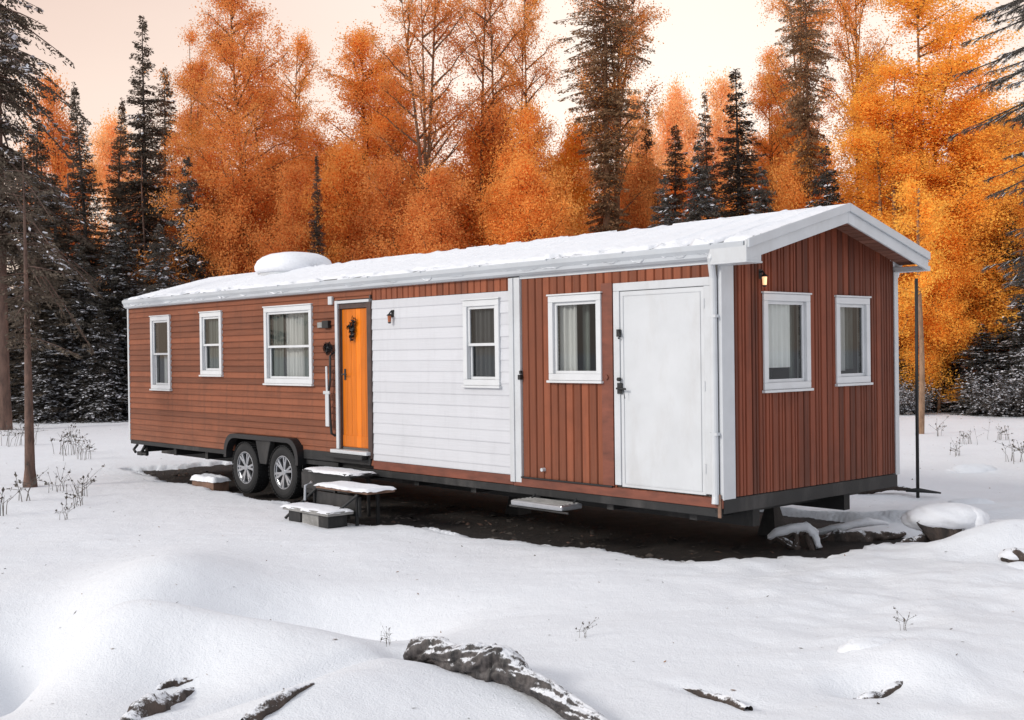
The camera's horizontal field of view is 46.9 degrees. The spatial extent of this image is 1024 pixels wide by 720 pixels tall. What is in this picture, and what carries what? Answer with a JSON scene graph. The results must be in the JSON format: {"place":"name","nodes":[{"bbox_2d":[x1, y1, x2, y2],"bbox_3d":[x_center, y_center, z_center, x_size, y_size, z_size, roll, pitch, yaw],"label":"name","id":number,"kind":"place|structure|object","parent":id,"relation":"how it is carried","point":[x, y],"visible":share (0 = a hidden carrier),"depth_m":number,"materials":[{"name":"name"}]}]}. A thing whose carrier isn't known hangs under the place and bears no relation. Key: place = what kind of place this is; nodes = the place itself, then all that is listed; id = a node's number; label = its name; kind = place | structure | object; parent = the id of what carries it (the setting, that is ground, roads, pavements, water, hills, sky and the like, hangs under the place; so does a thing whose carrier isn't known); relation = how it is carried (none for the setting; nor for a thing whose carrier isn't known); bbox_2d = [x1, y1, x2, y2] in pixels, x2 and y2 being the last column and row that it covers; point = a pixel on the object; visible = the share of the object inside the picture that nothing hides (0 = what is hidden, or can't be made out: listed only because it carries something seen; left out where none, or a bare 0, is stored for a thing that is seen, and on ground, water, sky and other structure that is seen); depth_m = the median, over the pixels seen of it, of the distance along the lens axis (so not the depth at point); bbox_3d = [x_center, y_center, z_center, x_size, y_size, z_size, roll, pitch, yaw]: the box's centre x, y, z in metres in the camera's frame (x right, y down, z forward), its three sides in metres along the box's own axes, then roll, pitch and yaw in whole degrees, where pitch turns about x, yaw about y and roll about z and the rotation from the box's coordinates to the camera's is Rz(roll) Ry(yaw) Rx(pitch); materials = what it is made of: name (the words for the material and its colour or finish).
{"place":"outdoors","nodes":[
{"label":"outdoors","id":0,"kind":"place"},
{"bbox_2d":[0,397,1023,719],"bbox_3d":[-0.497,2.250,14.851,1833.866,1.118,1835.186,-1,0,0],"label":"snow ground","id":1,"kind":"structure","parent":0,"point":[98,621],"depth_m":10.40,"materials":[{"name":"white snow"}]},
{"bbox_2d":[8,291,38,418],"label":"snowy spruce","id":2,"kind":"object","parent":1,"relation":"on","point":[12,390],"visible":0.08,"depth_m":43.63,"materials":[{"name":"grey plant"}]},
{"bbox_2d":[6,118,70,383],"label":"spruce","id":3,"kind":"object","parent":1,"relation":"on","point":[39,156],"visible":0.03,"depth_m":46.74,"materials":[{"name":"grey plant"}]},
{"bbox_2d":[0,149,82,487],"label":"slim pine","id":4,"kind":"object","parent":1,"relation":"on","point":[29,444],"visible":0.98,"depth_m":20.23,"materials":[{"name":"brown plant"}]},
{"bbox_2d":[11,318,83,423],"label":"snowy spruce","id":5,"kind":"object","parent":1,"relation":"on","point":[43,414],"visible":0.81,"depth_m":40.72,"materials":[{"name":"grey plant"}]},
{"bbox_2d":[0,0,102,429],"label":"pine tree","id":6,"kind":"object","parent":1,"relation":"on","point":[10,67],"visible":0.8,"depth_m":36.90,"materials":[{"name":"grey plant"}]},
{"bbox_2d":[10,65,103,303],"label":"autumn tree","id":7,"kind":"object","parent":1,"relation":"on","point":[57,166],"visible":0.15,"depth_m":57.91,"materials":[{"name":"orange plant"}]},
{"bbox_2d":[7,173,121,422],"bbox_3d":[-16.823,-2.049,43.165,6.669,9.492,6.199,-1,0,12],"label":"spruce","id":8,"kind":"object","parent":1,"relation":"on","point":[57,237],"visible":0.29,"depth_m":42.51,"materials":[{"name":"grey plant"}]},
{"bbox_2d":[34,244,127,422],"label":"snowy spruce","id":9,"kind":"object","parent":1,"relation":"on","point":[83,321],"visible":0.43,"depth_m":41.77,"materials":[{"name":"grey plant"}]},
{"bbox_2d":[49,82,126,379],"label":"spruce","id":10,"kind":"object","parent":1,"relation":"on","point":[78,185],"visible":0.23,"depth_m":45.72,"materials":[{"name":"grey plant"}]},
{"bbox_2d":[60,309,128,422],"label":"snowy spruce","id":11,"kind":"object","parent":1,"relation":"on","point":[100,386],"visible":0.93,"depth_m":40.79,"materials":[{"name":"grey plant"}]},
{"bbox_2d":[97,97,134,333],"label":"spruce","id":12,"kind":"object","parent":1,"relation":"on","point":[117,169],"visible":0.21,"depth_m":47.81,"materials":[{"name":"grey plant"}]},
{"bbox_2d":[75,108,161,317],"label":"autumn tree","id":13,"kind":"object","parent":1,"relation":"on","point":[108,135],"visible":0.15,"depth_m":65.93,"materials":[{"name":"orange plant"}]},
{"bbox_2d":[86,213,151,418],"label":"snowy spruce","id":14,"kind":"object","parent":1,"relation":"on","point":[121,283],"visible":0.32,"depth_m":42.71,"materials":[{"name":"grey plant"}]},
{"bbox_2d":[103,15,182,376],"bbox_3d":[-14.365,-5.592,46.824,4.528,16.104,4.819,-1,1,-37],"label":"spruce","id":15,"kind":"object","parent":1,"relation":"on","point":[143,140],"visible":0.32,"depth_m":46.65,"materials":[{"name":"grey plant"}]},
{"bbox_2d":[114,224,185,420],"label":"snowy spruce","id":16,"kind":"object","parent":1,"relation":"on","point":[163,277],"visible":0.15,"depth_m":41.90,"materials":[{"name":"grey plant"}]},
{"bbox_2d":[119,687,194,719],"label":"root snag","id":17,"kind":"object","parent":1,"relation":"on","point":[148,704],"visible":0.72,"depth_m":7.33,"materials":[{"name":"brown wood"}]},
{"bbox_2d":[141,67,183,254],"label":"spruce","id":18,"kind":"object","parent":1,"relation":"on","point":[166,103],"visible":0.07,"depth_m":51.96,"materials":[{"name":"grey plant"}]},
{"bbox_2d":[124,23,234,283],"bbox_3d":[-13.697,-6.026,49.969,4.187,16.465,5.110,-1,0,26],"label":"autumn tree","id":19,"kind":"object","parent":1,"relation":"on","point":[186,118],"visible":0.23,"depth_m":49.45,"materials":[{"name":"orange plant"}]},
{"bbox_2d":[151,156,219,286],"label":"snowy spruce","id":20,"kind":"object","parent":1,"relation":"on","point":[188,190],"visible":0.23,"depth_m":43.73,"materials":[{"name":"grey plant"}]},
{"bbox_2d":[125,142,273,285],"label":"autumn tree","id":21,"kind":"object","parent":1,"relation":"on","point":[225,248],"visible":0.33,"depth_m":43.81,"materials":[{"name":"orange plant"}]},
{"bbox_2d":[143,0,327,278],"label":"autumn tree","id":22,"kind":"object","parent":1,"relation":"on","point":[228,49],"visible":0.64,"depth_m":44.94,"materials":[{"name":"orange plant"}]},
{"bbox_2d":[177,85,362,277],"bbox_3d":[-9.935,-4.749,48.771,10.289,13.856,9.367,-1,0,-3],"label":"autumn tree","id":23,"kind":"object","parent":1,"relation":"on","point":[253,140],"visible":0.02,"depth_m":48.89,"materials":[{"name":"orange plant"}]},
{"bbox_2d":[241,682,314,719],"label":"branch","id":24,"kind":"object","parent":1,"relation":"on","point":[266,707],"visible":1,"depth_m":6.91,"materials":[{"name":"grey wood"}]},
{"bbox_2d":[241,154,342,272],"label":"autumn tree","id":25,"kind":"object","parent":1,"relation":"on","point":[285,242],"visible":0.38,"depth_m":42.54,"materials":[{"name":"orange plant"}]},
{"bbox_2d":[258,26,336,232],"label":"airy tree","id":26,"kind":"object","parent":1,"relation":"on","point":[301,85],"visible":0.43,"depth_m":49.68,"materials":[{"name":"orange plant"}]},
{"bbox_2d":[307,152,327,256],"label":"spruce","id":27,"kind":"object","parent":1,"relation":"on","point":[317,232],"visible":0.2,"depth_m":42.06,"materials":[{"name":"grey plant"}]},
{"bbox_2d":[287,131,392,263],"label":"autumn tree","id":28,"kind":"object","parent":1,"relation":"on","point":[340,218],"visible":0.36,"depth_m":42.76,"materials":[{"name":"orange plant"}]},
{"bbox_2d":[278,19,433,261],"bbox_3d":[-5.977,-5.666,47.659,7.696,15.588,7.378,-1,0,11],"label":"autumn tree","id":29,"kind":"object","parent":1,"relation":"on","point":[363,49],"visible":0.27,"depth_m":46.11,"materials":[{"name":"orange plant"}]},
{"bbox_2d":[330,151,442,262],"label":"autumn tree","id":30,"kind":"object","parent":1,"relation":"on","point":[386,213],"visible":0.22,"depth_m":42.04,"materials":[{"name":"orange plant"}]},
{"bbox_2d":[317,40,473,260],"bbox_3d":[-4.189,-5.174,45.847,6.352,14.592,5.205,-1,1,-41],"label":"autumn tree","id":31,"kind":"object","parent":1,"relation":"on","point":[404,144],"visible":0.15,"depth_m":45.66,"materials":[{"name":"orange plant"}]},
{"bbox_2d":[328,0,507,230],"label":"airy tree","id":32,"kind":"object","parent":1,"relation":"on","point":[428,148],"visible":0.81,"depth_m":43.72,"materials":[{"name":"orange plant"}]},
{"bbox_2d":[369,155,486,257],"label":"autumn tree","id":33,"kind":"object","parent":1,"relation":"on","point":[434,214],"visible":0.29,"depth_m":40.30,"materials":[{"name":"orange plant"}]},
{"bbox_2d":[431,0,549,240],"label":"airy tree","id":34,"kind":"object","parent":1,"relation":"on","point":[485,28],"visible":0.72,"depth_m":44.55,"materials":[{"name":"orange plant"}]},
{"bbox_2d":[429,93,553,250],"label":"autumn tree","id":35,"kind":"object","parent":1,"relation":"on","point":[473,229],"visible":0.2,"depth_m":44.53,"materials":[{"name":"orange plant"}]},
{"bbox_2d":[403,636,608,719],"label":"fallen log","id":36,"kind":"object","parent":1,"relation":"on","point":[499,664],"visible":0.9,"depth_m":7.61,"materials":[{"name":"grey plant"}]},
{"bbox_2d":[462,0,571,206],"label":"airy tree","id":37,"kind":"object","parent":1,"relation":"on","point":[528,4],"visible":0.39,"depth_m":46.86,"materials":[{"name":"orange plant"}]},
{"bbox_2d":[466,96,591,245],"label":"autumn tree","id":38,"kind":"object","parent":1,"relation":"on","point":[531,120],"visible":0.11,"depth_m":42.43,"materials":[{"name":"orange plant"}]},
{"bbox_2d":[469,148,591,245],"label":"autumn tree","id":39,"kind":"object","parent":1,"relation":"on","point":[535,189],"visible":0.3,"depth_m":39.99,"materials":[{"name":"orange plant"}]},
{"bbox_2d":[537,111,600,235],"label":"autumn tree","id":40,"kind":"object","parent":1,"relation":"on","point":[570,148],"visible":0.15,"depth_m":46.95,"materials":[{"name":"orange plant"}]},
{"bbox_2d":[553,0,655,232],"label":"tall conifer","id":41,"kind":"object","parent":1,"relation":"on","point":[605,209],"visible":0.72,"depth_m":42.68,"materials":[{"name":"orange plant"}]},
{"bbox_2d":[562,0,672,229],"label":"airy tree","id":42,"kind":"object","parent":1,"relation":"on","point":[641,24],"visible":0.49,"depth_m":43.41,"materials":[{"name":"orange plant"}]},
{"bbox_2d":[584,145,668,233],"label":"autumn tree","id":43,"kind":"object","parent":1,"relation":"on","point":[645,216],"visible":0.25,"depth_m":44.48,"materials":[{"name":"orange plant"}]},
{"bbox_2d":[610,84,673,218],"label":"autumn tree","id":44,"kind":"object","parent":1,"relation":"on","point":[653,152],"visible":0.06,"depth_m":62.03,"materials":[{"name":"orange plant"}]},
{"bbox_2d":[629,106,663,227],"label":"spruce","id":45,"kind":"object","parent":1,"relation":"on","point":[649,131],"visible":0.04,"depth_m":45.77,"materials":[{"name":"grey plant"}]},
{"bbox_2d":[647,175,680,227],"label":"snowy spruce","id":46,"kind":"object","parent":1,"relation":"on","point":[665,205],"visible":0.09,"depth_m":40.82,"materials":[{"name":"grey plant"}]},
{"bbox_2d":[654,124,689,222],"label":"spruce","id":47,"kind":"object","parent":1,"relation":"on","point":[676,181],"visible":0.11,"depth_m":44.98,"materials":[{"name":"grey plant"}]},
{"bbox_2d":[633,72,720,200],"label":"autumn tree","id":48,"kind":"object","parent":1,"relation":"on","point":[677,114],"visible":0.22,"depth_m":66.60,"materials":[{"name":"orange plant"}]},
{"bbox_2d":[662,156,726,219],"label":"autumn tree","id":49,"kind":"object","parent":1,"relation":"on","point":[685,176],"visible":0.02,"depth_m":62.47,"materials":[{"name":"orange plant"}]},
{"bbox_2d":[677,140,725,222],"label":"snowy spruce","id":50,"kind":"object","parent":1,"relation":"on","point":[698,192],"visible":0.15,"depth_m":42.84,"materials":[{"name":"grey plant"}]},
{"bbox_2d":[694,91,724,220],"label":"spruce","id":51,"kind":"object","parent":1,"relation":"on","point":[706,143],"visible":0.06,"depth_m":49.87,"materials":[{"name":"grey plant"}]},
{"bbox_2d":[683,687,752,710],"bbox_3d":[1.310,2.146,7.487,0.091,0.086,0.617,-1,0,-30],"label":"branch","id":52,"kind":"object","parent":1,"relation":"on","point":[730,700],"visible":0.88,"depth_m":7.45,"materials":[{"name":"brown wood"}]},
{"bbox_2d":[685,66,758,208],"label":"autumn tree","id":53,"kind":"object","parent":1,"relation":"on","point":[719,97],"visible":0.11,"depth_m":67.54,"materials":[{"name":"orange plant"}]},
{"bbox_2d":[701,68,776,218],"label":"spruce","id":54,"kind":"object","parent":1,"relation":"on","point":[741,199],"visible":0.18,"depth_m":44.97,"materials":[{"name":"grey plant"}]},
{"bbox_2d":[746,166,777,214],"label":"snowy spruce","id":55,"kind":"object","parent":1,"relation":"on","point":[763,202],"visible":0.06,"depth_m":42.01,"materials":[{"name":"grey plant"}]},
{"bbox_2d":[725,41,802,212],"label":"autumn tree","id":56,"kind":"object","parent":1,"relation":"on","point":[763,147],"visible":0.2,"depth_m":47.68,"materials":[{"name":"orange plant"}]},
{"bbox_2d":[736,126,837,214],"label":"autumn tree","id":57,"kind":"object","parent":1,"relation":"on","point":[794,197],"visible":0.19,"depth_m":42.99,"materials":[{"name":"orange plant"}]},
{"bbox_2d":[767,521,821,549],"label":"root arch","id":58,"kind":"structure","parent":1,"relation":"on","point":[796,531],"depth_m":13.49,"materials":[{"name":"brown wood"}]},
{"bbox_2d":[752,0,841,209],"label":"airy tree","id":59,"kind":"object","parent":1,"relation":"on","point":[794,92],"visible":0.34,"depth_m":45.63,"materials":[{"name":"orange plant"}]},
{"bbox_2d":[774,0,839,206],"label":"tall conifer","id":60,"kind":"object","parent":1,"relation":"on","point":[803,116],"visible":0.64,"depth_m":42.82,"materials":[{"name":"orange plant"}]},
{"bbox_2d":[805,145,845,207],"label":"snowy spruce","id":61,"kind":"object","parent":1,"relation":"on","point":[823,180],"visible":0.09,"depth_m":40.77,"materials":[{"name":"green plant"}]},
{"bbox_2d":[811,0,909,208],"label":"airy tree","id":62,"kind":"object","parent":1,"relation":"on","point":[845,9],"visible":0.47,"depth_m":45.78,"materials":[{"name":"orange plant"}]},
{"bbox_2d":[820,529,905,542],"bbox_3d":[4.232,2.127,14.128,1.183,0.233,0.342,-1,0,-11],"label":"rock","id":63,"kind":"object","parent":1,"relation":"on","point":[858,535],"visible":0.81,"depth_m":14.02,"materials":[{"name":"grey stone"}]},
{"bbox_2d":[837,636,895,652],"bbox_3d":[2.570,2.069,8.373,0.513,0.189,0.310,-1,0,0],"label":"snow lump","id":64,"kind":"object","parent":1,"relation":"on","point":[859,643],"visible":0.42,"depth_m":8.34,"materials":[{"name":"white snow"}]},
{"bbox_2d":[848,680,902,698],"bbox_3d":[2.409,2.192,7.724,0.565,0.167,0.111,-1,0,-23],"label":"root snag","id":65,"kind":"object","parent":1,"relation":"on","point":[890,689],"visible":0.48,"depth_m":7.71,"materials":[{"name":"grey wood"}]},
{"bbox_2d":[789,57,996,364],"bbox_3d":[12.639,-4.169,39.663,7.240,12.162,5.932,-1,0,16],"label":"autumn tree","id":66,"kind":"object","parent":1,"relation":"on","point":[872,142],"visible":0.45,"depth_m":39.64,"materials":[{"name":"orange plant"}]},
{"bbox_2d":[789,0,1023,380],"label":"autumn tree","id":67,"kind":"object","parent":1,"relation":"on","point":[948,66],"visible":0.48,"depth_m":40.06,"materials":[{"name":"orange plant"}]},
{"bbox_2d":[899,376,928,415],"bbox_3d":[12.582,1.300,38.240,1.918,1.510,1.573,-1,0,3],"label":"snowy bush","id":68,"kind":"object","parent":1,"relation":"on","point":[905,403],"visible":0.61,"depth_m":37.98,"materials":[{"name":"grey plant"}]},
{"bbox_2d":[886,168,952,433],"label":"young tree","id":69,"kind":"object","parent":1,"relation":"on","point":[913,189],"visible":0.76,"depth_m":30.24,"materials":[{"name":"orange plant"}]},
{"bbox_2d":[899,344,947,412],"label":"snowy spruce","id":70,"kind":"object","parent":1,"relation":"on","point":[932,407],"visible":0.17,"depth_m":39.78,"materials":[{"name":"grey plant"}]},
{"bbox_2d":[906,278,940,497],"bbox_3d":[5.982,0.459,17.187,0.494,3.300,0.070,-1,0,13],"label":"metal pole","id":71,"kind":"object","parent":1,"relation":"on","point":[917,490],"visible":0.88,"depth_m":17.19,"materials":[{"name":"black metal"}]},
{"bbox_2d":[859,89,1023,381],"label":"autumn tree","id":72,"kind":"object","parent":1,"relation":"on","point":[971,105],"visible":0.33,"depth_m":39.97,"materials":[{"name":"orange plant"}]},
{"bbox_2d":[897,212,1014,412],"bbox_3d":[14.657,-1.630,39.605,4.338,7.081,4.536,0,0,34],"label":"autumn tree","id":73,"kind":"object","parent":1,"relation":"on","point":[937,331],"visible":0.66,"depth_m":38.92,"materials":[{"name":"orange plant"}]},
{"bbox_2d":[935,349,976,412],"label":"snowy spruce","id":74,"kind":"object","parent":1,"relation":"on","point":[958,371],"visible":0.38,"depth_m":39.90,"materials":[{"name":"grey plant"}]},
{"bbox_2d":[947,463,996,472],"bbox_3d":[8.137,1.999,20.892,0.923,0.341,0.603,-1,0,0],"label":"snow lump","id":75,"kind":"object","parent":1,"relation":"on","point":[970,467],"visible":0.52,"depth_m":20.72,"materials":[{"name":"white snow"}]},
{"bbox_2d":[932,184,1023,385],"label":"autumn tree","id":76,"kind":"object","parent":1,"relation":"on","point":[993,231],"visible":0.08,"depth_m":40.83,"materials":[{"name":"orange plant"}]},
{"bbox_2d":[938,324,1023,416],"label":"snowy spruce","id":77,"kind":"object","parent":1,"relation":"on","point":[986,359],"visible":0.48,"depth_m":38.33,"materials":[{"name":"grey plant"}]},
{"bbox_2d":[945,0,1023,289],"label":"overhanging spruce","id":78,"kind":"object","parent":1,"relation":"on","point":[1016,52],"visible":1,"depth_m":21.08,"materials":[{"name":"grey plant"}]},
{"bbox_2d":[952,360,1023,416],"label":"snowy bush","id":79,"kind":"object","parent":1,"relation":"on","point":[991,406],"visible":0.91,"depth_m":37.33,"materials":[{"name":"grey plant"}]},
{"bbox_2d":[961,119,1023,285],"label":"autumn tree","id":80,"kind":"object","parent":1,"relation":"on","point":[1016,131],"visible":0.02,"depth_m":44.34,"materials":[{"name":"orange plant"}]},
{"bbox_2d":[969,205,1023,395],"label":"spruce","id":81,"kind":"object","parent":1,"relation":"on","point":[1003,337],"visible":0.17,"depth_m":40.79,"materials":[{"name":"grey plant"}]},
{"bbox_2d":[986,258,1023,416],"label":"snowy spruce","id":82,"kind":"object","parent":1,"relation":"on","point":[1019,332],"visible":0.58,"depth_m":37.91,"materials":[{"name":"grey plant"}]},
{"bbox_2d":[986,358,1023,416],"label":"snowy bush","id":83,"kind":"object","parent":1,"relation":"on","point":[1019,387],"visible":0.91,"depth_m":36.84,"materials":[{"name":"grey plant"}]},
{"bbox_2d":[998,548,1023,562],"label":"rock","id":84,"kind":"object","parent":1,"relation":"on","point":[1008,555],"visible":0.76,"depth_m":11.95,"materials":[{"name":"brown stone"}]},
{"bbox_2d":[0,0,1023,288],"label":"sky","id":85,"kind":"structure","parent":0,"point":[97,36],"materials":[{"name":"white"}]},
{"bbox_2d":[143,464,908,561],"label":"bare ground","id":86,"kind":"structure","parent":0,"point":[630,525],"depth_m":15.64,"materials":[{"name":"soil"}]},
{"bbox_2d":[190,473,230,490],"bbox_3d":[-5.175,2.096,20.224,0.392,0.270,0.785,-1,1,-44],"label":"timber block","id":87,"kind":"object","parent":86,"relation":"on","point":[213,482],"depth_m":20.01,"materials":[{"name":"brown wood"}]},
{"bbox_2d":[280,466,395,528],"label":"entrance steps","id":88,"kind":"structure","parent":86,"relation":"on","point":[327,508],"depth_m":15.63,"materials":[{"name":"black paint"}]},
{"bbox_2d":[122,203,930,535],"bbox_3d":[-1.310,0.134,18.191,3.822,4.166,14.740,-1,1,-42],"label":"mobile home","id":89,"kind":"object","parent":86,"relation":"on","point":[620,369],"visible":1,"depth_m":13.97,"materials":[{"name":"red wood"}]},
{"bbox_2d":[149,315,171,390],"bbox_3d":[-6.330,-0.129,21.494,0.239,1.372,0.820,-1,1,-42],"label":"window","id":90,"kind":"structure","parent":89,"relation":"in","point":[166,386],"depth_m":21.63,"materials":[{"name":"white plastic"}]},
{"bbox_2d":[198,310,223,376],"bbox_3d":[-5.073,-0.275,20.035,0.165,1.112,0.790,-1,1,-42],"label":"window","id":91,"kind":"structure","parent":89,"relation":"in","point":[211,356],"depth_m":20.13,"materials":[{"name":"white plastic"}]},
{"bbox_2d":[262,303,313,385],"bbox_3d":[-3.402,-0.228,18.217,0.220,1.242,1.430,-1,1,-42],"label":"window","id":92,"kind":"structure","parent":89,"relation":"in","point":[298,346],"depth_m":18.31,"materials":[{"name":"white plastic"}]},
{"bbox_2d":[341,308,367,448],"bbox_3d":[-2.242,0.261,16.875,0.121,1.995,0.694,-1,1,-42],"label":"entrance door","id":93,"kind":"structure","parent":89,"relation":"in","point":[355,398],"depth_m":16.90,"materials":[{"name":"orange wood"}]},
{"bbox_2d":[461,297,501,387],"bbox_3d":[-0.352,-0.212,14.773,0.155,1.122,0.730,-1,1,-42],"label":"window","id":94,"kind":"structure","parent":89,"relation":"in","point":[484,350],"depth_m":14.84,"materials":[{"name":"white plastic"}]},
{"bbox_2d":[546,291,603,383],"bbox_3d":[0.785,-0.253,13.576,0.250,1.032,0.890,-1,1,-42],"label":"window","id":95,"kind":"structure","parent":89,"relation":"in","point":[567,303],"depth_m":13.68,"materials":[{"name":"white plastic"}]},
{"bbox_2d":[616,286,707,494],"bbox_3d":[1.575,0.321,12.553,0.127,2.150,1.225,-1,1,-42],"label":"utility door","id":96,"kind":"structure","parent":89,"relation":"in","point":[662,387],"depth_m":12.54,"materials":[{"name":"white paint"}]},
{"bbox_2d":[761,291,813,392],"bbox_3d":[2.915,-0.194,12.739,0.890,1.072,0.210,-1,1,-42],"label":"window","id":97,"kind":"structure","parent":89,"relation":"in","point":[777,307],"depth_m":12.77,"materials":[{"name":"white plastic"}]},
{"bbox_2d":[834,295,872,386],"bbox_3d":[3.861,-0.222,13.609,0.740,1.032,0.239,-1,1,-42],"label":"window","id":98,"kind":"structure","parent":89,"relation":"in","point":[844,304],"depth_m":13.71,"materials":[{"name":"white plastic"}]},
{"bbox_2d":[817,517,888,534],"bbox_3d":[4.135,2.032,14.349,1.034,0.221,0.227,-1,0,-8],"label":"snowy branch","id":99,"kind":"object","parent":86,"relation":"on","point":[860,523],"visible":0.83,"depth_m":14.29,"materials":[{"name":"white snow"}]},
{"bbox_2d":[901,502,989,541],"bbox_3d":[4.913,1.889,13.364,0.954,0.538,0.580,-1,0,0],"label":"rock","id":100,"kind":"object","parent":86,"relation":"on","point":[935,521],"visible":0.69,"depth_m":13.17,"materials":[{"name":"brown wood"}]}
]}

